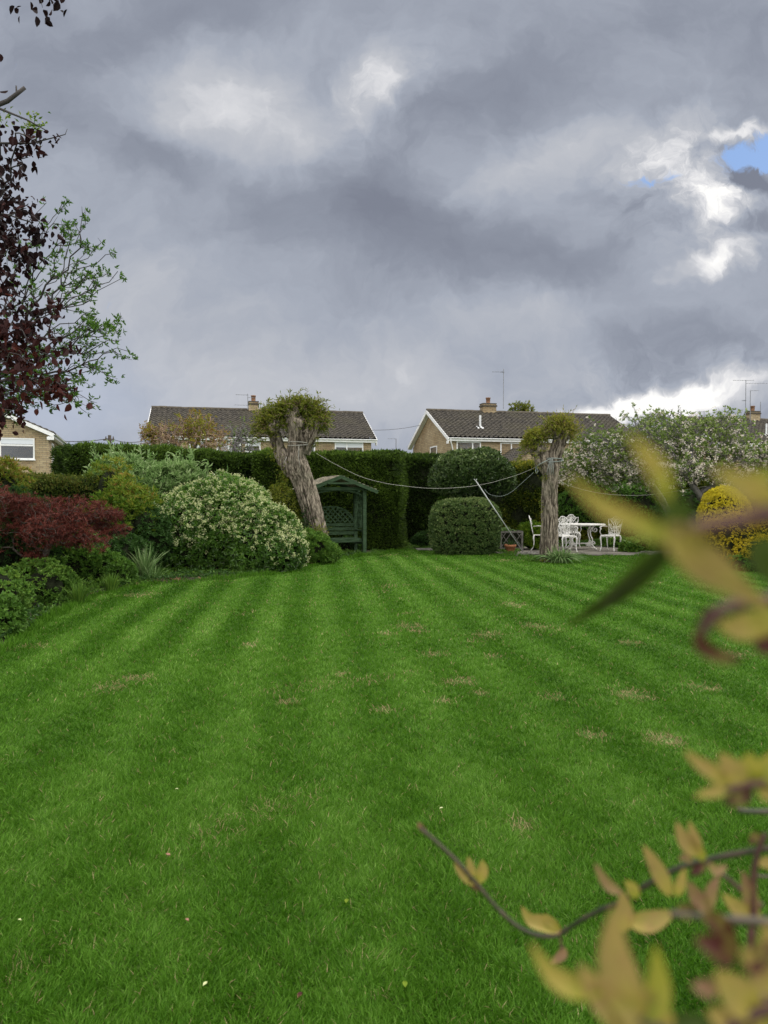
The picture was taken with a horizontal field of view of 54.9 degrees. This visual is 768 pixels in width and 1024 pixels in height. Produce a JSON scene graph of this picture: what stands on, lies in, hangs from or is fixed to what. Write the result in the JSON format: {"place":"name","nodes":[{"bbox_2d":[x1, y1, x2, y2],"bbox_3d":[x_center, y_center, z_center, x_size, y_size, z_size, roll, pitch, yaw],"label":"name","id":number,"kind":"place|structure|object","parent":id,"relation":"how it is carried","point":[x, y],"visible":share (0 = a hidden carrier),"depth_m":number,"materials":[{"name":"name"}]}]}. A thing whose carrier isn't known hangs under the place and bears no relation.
{"place":"outdoors","nodes":[
{"label":"outdoors","id":0,"kind":"place"},
{"bbox_2d":[0,413,67,474],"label":"brick house","id":1,"kind":"structure","parent":0,"point":[33,444],"depth_m":40.77,"materials":[{"name":"brick"}]},
{"bbox_2d":[0,438,34,459],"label":"window","id":2,"kind":"structure","parent":1,"relation":"in","point":[12,444],"depth_m":40.62,"materials":[{"name":"white glass"}]},
{"bbox_2d":[146,395,376,451],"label":"brick house","id":3,"kind":"structure","parent":0,"point":[352,430],"depth_m":45.49,"materials":[{"name":"tile"}]},
{"bbox_2d":[217,441,240,451],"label":"window","id":4,"kind":"structure","parent":3,"relation":"in","point":[228,448],"depth_m":43.49,"materials":[{"name":"white"}]},
{"bbox_2d":[245,441,260,451],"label":"window","id":5,"kind":"structure","parent":3,"relation":"in","point":[258,444],"depth_m":43.84,"materials":[{"name":"white glass"}]},
{"bbox_2d":[335,442,362,450],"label":"window","id":6,"kind":"structure","parent":3,"relation":"in","point":[337,444],"depth_m":45.11,"materials":[{"name":"white glass"}]},
{"bbox_2d":[0,543,599,649],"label":"flower bed","id":7,"kind":"object","parent":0,"point":[162,579],"visible":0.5,"depth_m":13.44,"materials":[{"name":"soil"}]},
{"bbox_2d":[0,591,28,639],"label":"leafy shrub","id":8,"kind":"object","parent":7,"relation":"on","point":[12,612],"visible":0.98,"depth_m":7.92,"materials":[{"name":"green plant"}]},
{"bbox_2d":[0,565,36,608],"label":"leafy shrub","id":9,"kind":"object","parent":7,"relation":"on","point":[13,583],"visible":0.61,"depth_m":9.29,"materials":[{"name":"green plant"}]},
{"bbox_2d":[0,483,67,580],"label":"shrub","id":10,"kind":"object","parent":7,"relation":"on","point":[10,560],"visible":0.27,"depth_m":10.79,"materials":[{"name":"plant"}]},
{"bbox_2d":[7,557,85,603],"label":"leafy shrub","id":11,"kind":"object","parent":7,"relation":"on","point":[46,584],"visible":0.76,"depth_m":10.31,"materials":[{"name":"green plant"}]},
{"bbox_2d":[0,0,92,440],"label":"copper leaved tree","id":12,"kind":"object","parent":7,"relation":"on","point":[26,330],"visible":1,"depth_m":7.20,"materials":[{"name":"red plant"}]},
{"bbox_2d":[5,468,120,526],"bbox_3d":[-6.689,0.162,14.975,2.854,2.182,1.274,0,1,-16],"label":"hedge","id":13,"kind":"object","parent":7,"relation":"on","point":[56,485],"visible":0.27,"depth_m":14.68,"materials":[{"name":"green plant"}]},
{"bbox_2d":[0,482,131,576],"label":"red maple","id":14,"kind":"object","parent":7,"relation":"on","point":[63,530],"visible":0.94,"depth_m":10.72,"materials":[{"name":"brown plant"}]},
{"bbox_2d":[0,195,137,427],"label":"young leafed tree","id":15,"kind":"object","parent":7,"relation":"on","point":[91,323],"visible":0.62,"depth_m":10.27,"materials":[{"name":"green plant"}]},
{"bbox_2d":[60,580,92,602],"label":"strap leaved plant","id":16,"kind":"object","parent":7,"relation":"on","point":[76,593],"visible":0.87,"depth_m":10.28,"materials":[{"name":"green plant"}]},
{"bbox_2d":[25,531,139,587],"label":"leafy shrub","id":17,"kind":"object","parent":7,"relation":"on","point":[84,563],"visible":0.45,"depth_m":12.20,"materials":[{"name":"green plant"}]},
{"bbox_2d":[99,571,121,590],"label":"strap leaved plant","id":18,"kind":"object","parent":7,"relation":"on","point":[110,582],"visible":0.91,"depth_m":11.57,"materials":[{"name":"green plant"}]},
{"bbox_2d":[75,453,163,538],"bbox_3d":[-5.220,-0.150,14.669,2.001,2.096,2.354,0,1,0],"label":"bronze tipped shrub","id":19,"kind":"object","parent":7,"relation":"on","point":[122,491],"visible":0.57,"depth_m":14.21,"materials":[{"name":"green plant"}]},
{"bbox_2d":[100,506,175,573],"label":"leafy shrub","id":20,"kind":"object","parent":7,"relation":"on","point":[159,539],"visible":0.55,"depth_m":13.91,"materials":[{"name":"green plant"}]},
{"bbox_2d":[126,545,169,577],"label":"strap leaved plant","id":21,"kind":"object","parent":7,"relation":"on","point":[143,561],"visible":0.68,"depth_m":13.14,"materials":[{"name":"green plant"}]},
{"bbox_2d":[49,440,255,494],"bbox_3d":[-6.114,-0.364,20.466,5.708,3.115,1.673,-1,2,-41],"label":"hedge","id":22,"kind":"object","parent":7,"relation":"on","point":[68,458],"visible":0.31,"depth_m":19.59,"materials":[{"name":"green plant"}]},
{"bbox_2d":[143,557,169,580],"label":"strap leaved plant","id":23,"kind":"object","parent":7,"relation":"on","point":[156,571],"visible":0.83,"depth_m":13.04,"materials":[{"name":"green plant"}]},
{"bbox_2d":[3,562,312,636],"bbox_3d":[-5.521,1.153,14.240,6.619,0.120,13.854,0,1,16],"label":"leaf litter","id":24,"kind":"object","parent":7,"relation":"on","point":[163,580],"visible":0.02,"depth_m":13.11,"materials":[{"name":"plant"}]},
{"bbox_2d":[0,549,361,637],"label":"ground cover","id":25,"kind":"object","parent":7,"relation":"on","point":[95,587],"visible":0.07,"depth_m":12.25,"materials":[{"name":"green plant"}]},
{"bbox_2d":[0,455,36,494],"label":"shrub","id":26,"kind":"object","parent":25,"relation":"on","point":[7,477],"visible":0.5,"depth_m":12.78,"materials":[{"name":"green plant"}]},
{"bbox_2d":[82,439,227,503],"bbox_3d":[-5.183,-0.428,17.080,3.298,2.408,2.388,-1,1,-34],"label":"lance leaved shrub","id":27,"kind":"object","parent":25,"relation":"on","point":[165,476],"visible":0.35,"depth_m":16.51,"materials":[{"name":"green plant"}]},
{"bbox_2d":[150,469,310,573],"bbox_3d":[-3.238,0.162,15.520,3.499,2.146,2.718,0,1,0],"label":"flowering shrub","id":28,"kind":"object","parent":7,"relation":"on","point":[233,523],"visible":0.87,"depth_m":14.68,"materials":[{"name":"green plant"}]},
{"bbox_2d":[269,482,303,529],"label":"leafy shrub","id":29,"kind":"object","parent":7,"relation":"on","point":[272,494],"visible":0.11,"depth_m":18.77,"materials":[{"name":"green plant"}]},
{"bbox_2d":[304,527,343,563],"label":"leafy shrub","id":30,"kind":"object","parent":7,"relation":"on","point":[323,548],"visible":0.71,"depth_m":16.16,"materials":[{"name":"green plant"}]},
{"bbox_2d":[250,446,410,549],"bbox_3d":[-1.594,-0.408,21.528,4.684,3.094,1.543,0,1,9],"label":"hedge","id":31,"kind":"object","parent":7,"relation":"on","point":[385,517],"visible":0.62,"depth_m":20.88,"materials":[{"name":"green plant"}]},
{"bbox_2d":[290,475,378,552],"bbox_3d":[-1.330,0.083,19.182,2.012,2.038,1.430,0,1,-22],"label":"garden arbour","id":32,"kind":"object","parent":7,"relation":"on","point":[347,484],"visible":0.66,"depth_m":19.24,"materials":[{"name":"green wood"}]},
{"bbox_2d":[338,534,361,550],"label":"broad leaved clump","id":33,"kind":"object","parent":7,"relation":"on","point":[346,545],"visible":0.49,"depth_m":19.64,"materials":[{"name":"green plant"}]},
{"bbox_2d":[410,529,429,546],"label":"leafy shrub","id":34,"kind":"object","parent":7,"relation":"on","point":[420,538],"visible":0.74,"depth_m":21.63,"materials":[{"name":"green plant"}]},
{"bbox_2d":[427,445,517,502],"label":"clipped bush","id":35,"kind":"object","parent":7,"relation":"on","point":[451,471],"visible":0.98,"depth_m":19.72,"materials":[{"name":"green plant"}]},
{"bbox_2d":[436,494,462,501],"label":"leafy shrub","id":36,"kind":"object","parent":35,"relation":"attached to","point":[444,497],"visible":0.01,"depth_m":20.73,"materials":[{"name":"green plant"}]},
{"bbox_2d":[367,538,604,553],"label":"ground cover","id":37,"kind":"object","parent":7,"relation":"on","point":[597,540],"visible":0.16,"depth_m":21.58,"materials":[{"name":"green plant"}]},
{"bbox_2d":[558,473,659,536],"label":"leafy shrub","id":38,"kind":"object","parent":37,"relation":"on","point":[574,503],"visible":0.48,"depth_m":22.45,"materials":[{"name":"plant"}]},
{"bbox_2d":[599,534,630,547],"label":"broad leaved clump","id":39,"kind":"object","parent":7,"relation":"on","point":[611,543],"visible":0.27,"depth_m":21.69,"materials":[{"name":"green plant"}]},
{"bbox_2d":[617,535,663,551],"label":"broad leaved clump","id":40,"kind":"object","parent":7,"relation":"on","point":[635,543],"visible":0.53,"depth_m":19.80,"materials":[{"name":"green plant"}]},
{"bbox_2d":[646,405,767,505],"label":"apple tree","id":41,"kind":"object","parent":7,"relation":"on","point":[687,445],"visible":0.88,"depth_m":17.53,"materials":[{"name":"green plant"}]},
{"bbox_2d":[0,550,767,1023],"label":"lawn","id":42,"kind":"structure","parent":0,"point":[462,708],"depth_m":4.07,"materials":[{"name":"green plant"}]},
{"bbox_2d":[248,389,339,534],"bbox_3d":[-2.162,-0.912,17.479,2.228,4.098,1.370,0,1,0],"label":"pollarded tree","id":43,"kind":"object","parent":42,"relation":"on","point":[293,413],"visible":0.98,"depth_m":17.24,"materials":[{"name":"brown plant"}]},
{"bbox_2d":[0,547,671,654],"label":"grass fringe","id":44,"kind":"object","parent":42,"relation":"on","point":[9,643],"depth_m":11.40,"materials":[{"name":"green plant"}]},
{"bbox_2d":[416,548,432,550],"bbox_3d":[1.209,1.034,20.618,0.685,0.076,0.283,0,1,0],"label":"edging stone","id":45,"kind":"object","parent":42,"relation":"on","point":[424,549],"visible":0.68,"depth_m":20.54,"materials":[{"name":"grey stone"}]},
{"bbox_2d":[427,496,502,554],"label":"clipped bush","id":46,"kind":"object","parent":42,"relation":"on","point":[469,526],"visible":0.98,"depth_m":18.85,"materials":[{"name":"green plant"}]},
{"bbox_2d":[523,554,540,561],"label":"strap leaved plant","id":47,"kind":"object","parent":42,"relation":"on","point":[533,559],"visible":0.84,"depth_m":17.02,"materials":[{"name":"green plant"}]},
{"bbox_2d":[512,405,585,561],"bbox_3d":[3.791,-0.658,16.977,1.651,3.632,1.264,0,1,0],"label":"pollarded tree","id":48,"kind":"object","parent":42,"relation":"on","point":[547,462],"visible":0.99,"depth_m":16.84,"materials":[{"name":"brown plant"}]},
{"bbox_2d":[316,453,534,488],"bbox_3d":[1.051,-0.965,17.238,5.292,0.838,0.338,0,1,7],"label":"washing line","id":49,"kind":"object","parent":48,"relation":"attached to","point":[419,487],"visible":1,"depth_m":17.30,"materials":[{"name":"fabric"}]},
{"bbox_2d":[562,482,706,495],"bbox_3d":[6.040,-0.562,17.869,4.386,0.332,0.173,0,1,-21],"label":"washing line","id":50,"kind":"object","parent":48,"relation":"attached to","point":[635,495],"visible":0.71,"depth_m":17.96,"materials":[{"name":"fabric"}]},
{"bbox_2d":[533,544,590,563],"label":"strap leaved plant","id":51,"kind":"object","parent":42,"relation":"on","point":[561,557],"visible":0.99,"depth_m":16.57,"materials":[{"name":"green plant"}]},
{"bbox_2d":[695,484,751,534],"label":"golden shrub","id":52,"kind":"object","parent":42,"relation":"on","point":[725,502],"visible":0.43,"depth_m":16.37,"materials":[{"name":"yellow plant"}]},
{"bbox_2d":[701,509,767,562],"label":"golden shrub","id":53,"kind":"object","parent":42,"relation":"on","point":[733,542],"visible":0.38,"depth_m":15.34,"materials":[{"name":"yellow plant"}]},
{"bbox_2d":[728,552,752,571],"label":"leafy shrub","id":54,"kind":"object","parent":42,"relation":"on","point":[740,564],"visible":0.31,"depth_m":14.81,"materials":[{"name":"green plant"}]},
{"bbox_2d":[0,0,767,453],"label":"sky","id":55,"kind":"structure","parent":0,"point":[383,209],"materials":[{"name":"grey"}]},
{"bbox_2d":[408,397,627,462],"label":"brick house","id":56,"kind":"structure","parent":0,"point":[440,431],"depth_m":46.94,"materials":[{"name":"tile"}]},
{"bbox_2d":[430,446,436,452],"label":"window","id":57,"kind":"structure","parent":56,"relation":"in","point":[432,446],"depth_m":47.32,"materials":[{"name":"white glass"}]},
{"bbox_2d":[456,441,480,448],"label":"window","id":58,"kind":"structure","parent":56,"relation":"in","point":[468,442],"depth_m":44.21,"materials":[{"name":"white glass"}]},
{"bbox_2d":[492,369,503,408],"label":"tv aerial","id":59,"kind":"object","parent":56,"relation":"attached to","point":[503,387],"visible":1,"depth_m":48.47,"materials":[{"name":"grey metal"}]},
{"bbox_2d":[500,442,519,454],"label":"window","id":60,"kind":"structure","parent":56,"relation":"in","point":[501,443],"depth_m":44.79,"materials":[{"name":"white glass"}]},
{"bbox_2d":[496,545,643,555],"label":"patio","id":61,"kind":"structure","parent":0,"point":[589,550],"depth_m":19.98,"materials":[{"name":"grey stone"}]},
{"bbox_2d":[474,479,522,551],"bbox_3d":[2.889,0.171,18.179,0.064,1.923,2.580,1,2,38],"label":"washing line prop","id":62,"kind":"object","parent":61,"relation":"on","point":[498,515],"visible":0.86,"depth_m":18.07,"materials":[{"name":"metal"}]},
{"bbox_2d":[504,544,515,550],"bbox_3d":[3.299,0.974,19.324,0.320,0.250,0.320,0,1,0],"label":"terracotta pot","id":63,"kind":"object","parent":61,"relation":"on","point":[508,547],"visible":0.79,"depth_m":19.21,"materials":[{"name":"ceramic"}]},
{"bbox_2d":[503,538,518,544],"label":"potted plant","id":64,"kind":"object","parent":63,"relation":"in","point":[510,543],"visible":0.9,"depth_m":19.38,"materials":[{"name":"green plant"}]},
{"bbox_2d":[499,530,522,549],"bbox_3d":[3.466,0.795,20.604,0.660,0.555,0.658,0,1,-6],"label":"wooden planter","id":65,"kind":"object","parent":61,"relation":"on","point":[517,535],"visible":0.56,"depth_m":20.30,"materials":[{"name":"wood"}]},
{"bbox_2d":[502,526,516,530],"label":"potted perennial","id":66,"kind":"object","parent":65,"relation":"in","point":[504,528],"visible":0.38,"depth_m":20.46,"materials":[{"name":"green plant"}]},
{"bbox_2d":[517,551,538,554],"bbox_3d":[3.740,1.049,18.924,0.660,0.116,0.282,0,1,0],"label":"edging stone","id":67,"kind":"object","parent":61,"relation":"on","point":[532,552],"visible":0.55,"depth_m":18.84,"materials":[{"name":"grey stone"}]},
{"bbox_2d":[517,520,540,549],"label":"leafy shrub","id":68,"kind":"object","parent":61,"relation":"on","point":[526,529],"visible":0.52,"depth_m":20.65,"materials":[{"name":"green plant"}]},
{"bbox_2d":[529,516,539,549],"bbox_3d":[4.317,0.582,20.631,0.555,0.972,0.509,0,1,15],"label":"garden chair","id":69,"kind":"object","parent":61,"relation":"on","point":[530,519],"visible":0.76,"depth_m":20.48,"materials":[{"name":"white paint"}]},
{"bbox_2d":[558,516,577,551],"bbox_3d":[4.925,0.596,19.972,0.509,0.972,0.555,0,1,-8],"label":"garden chair","id":70,"kind":"object","parent":61,"relation":"on","point":[567,535],"visible":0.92,"depth_m":20.12,"materials":[{"name":"white paint"}]},
{"bbox_2d":[564,514,581,546],"bbox_3d":[5.587,0.554,21.972,0.509,0.972,0.555,0,1,8],"label":"garden chair","id":71,"kind":"object","parent":61,"relation":"on","point":[578,534],"visible":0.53,"depth_m":22.11,"materials":[{"name":"white paint"}]},
{"bbox_2d":[559,523,605,549],"bbox_3d":[5.579,0.699,20.919,1.360,0.732,0.880,0,1,0],"label":"garden table","id":72,"kind":"object","parent":61,"relation":"on","point":[590,543],"visible":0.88,"depth_m":20.78,"materials":[{"name":"white paint"}]},
{"bbox_2d":[599,522,621,551],"bbox_3d":[6.237,0.590,20.257,0.509,0.972,0.555,1,2,44],"label":"garden chair","id":73,"kind":"object","parent":61,"relation":"on","point":[614,534],"visible":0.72,"depth_m":20.25,"materials":[{"name":"white paint"}]},
{"bbox_2d":[558,402,698,505],"bbox_3d":[6.168,-0.913,19.364,3.852,4.039,2.552,0,1,0],"label":"apple tree","id":74,"kind":"object","parent":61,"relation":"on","point":[607,461],"visible":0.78,"depth_m":18.86,"materials":[{"name":"green plant"}]},
{"bbox_2d":[651,482,744,524],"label":"leafy shrub","id":75,"kind":"object","parent":61,"relation":"on","point":[692,501],"visible":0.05,"depth_m":20.98,"materials":[{"name":"plant"}]},
{"bbox_2d":[417,432,767,1023],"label":"climbing shrub","id":76,"kind":"object","parent":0,"point":[615,992],"visible":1,"depth_m":0.19,"materials":[{"name":"yellow plant"}]},
{"bbox_2d":[651,406,767,470],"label":"brick house","id":77,"kind":"structure","parent":0,"point":[761,426],"depth_m":51.99,"materials":[{"name":"tile"}]},
{"bbox_2d":[733,380,765,414],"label":"tv aerial","id":78,"kind":"object","parent":77,"relation":"attached to","point":[745,390],"visible":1,"depth_m":52.34,"materials":[{"name":"grey metal"}]},
{"bbox_2d":[750,390,758,414],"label":"tv aerial","id":79,"kind":"object","parent":77,"relation":"on","point":[750,399],"visible":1,"depth_m":52.53,"materials":[{"name":"grey metal"}]},
{"label":"ground","id":80,"kind":"structure","parent":0,"visible":0},
{"bbox_2d":[103,435,114,444],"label":"telegraph pole","id":81,"kind":"object","parent":80,"relation":"on","point":[109,437],"visible":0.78,"depth_m":59.77,"materials":[{"name":"brown wood"}]},
{"bbox_2d":[65,438,108,441],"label":"telephone wire","id":82,"kind":"object","parent":81,"relation":"attached to","point":[84,441],"visible":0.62,"depth_m":57.59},
{"bbox_2d":[138,407,231,450],"bbox_3d":[-7.208,-1.448,26.902,3.576,4.789,2.057,0,1,0],"label":"twiggy tree","id":83,"kind":"object","parent":80,"relation":"on","point":[148,432],"visible":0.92,"depth_m":26.76,"materials":[{"name":"plant"}]},
{"bbox_2d":[220,416,257,451],"bbox_3d":[-4.894,-1.172,25.589,1.355,4.297,1.124,0,1,0],"label":"twiggy tree","id":84,"kind":"object","parent":80,"relation":"on","point":[239,439],"visible":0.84,"depth_m":25.41,"materials":[{"name":"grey plant"}]},
{"bbox_2d":[404,451,485,542],"bbox_3d":[1.691,-0.459,24.268,3.367,3.133,1.432,0,1,-8],"label":"hedge","id":85,"kind":"object","parent":80,"relation":"on","point":[422,500],"visible":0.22,"depth_m":23.76,"materials":[{"name":"green plant"}]},
{"bbox_2d":[508,400,535,411],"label":"twiggy tree","id":86,"kind":"object","parent":80,"relation":"on","point":[520,406],"visible":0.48,"depth_m":63.47,"materials":[{"name":"green plant"}]},
{"bbox_2d":[484,458,723,541],"bbox_3d":[7.210,-0.423,25.238,9.210,3.024,1.753,0,1,-4],"label":"hedge","id":87,"kind":"object","parent":80,"relation":"on","point":[519,503],"visible":0.12,"depth_m":24.58,"materials":[{"name":"green plant"}]},
{"bbox_2d":[615,405,705,453],"bbox_3d":[11.241,-1.675,30.053,3.881,5.151,2.094,0,1,0],"label":"twiggy tree","id":88,"kind":"object","parent":80,"relation":"on","point":[668,415],"visible":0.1,"depth_m":29.83,"materials":[{"name":"green plant"}]}
]}

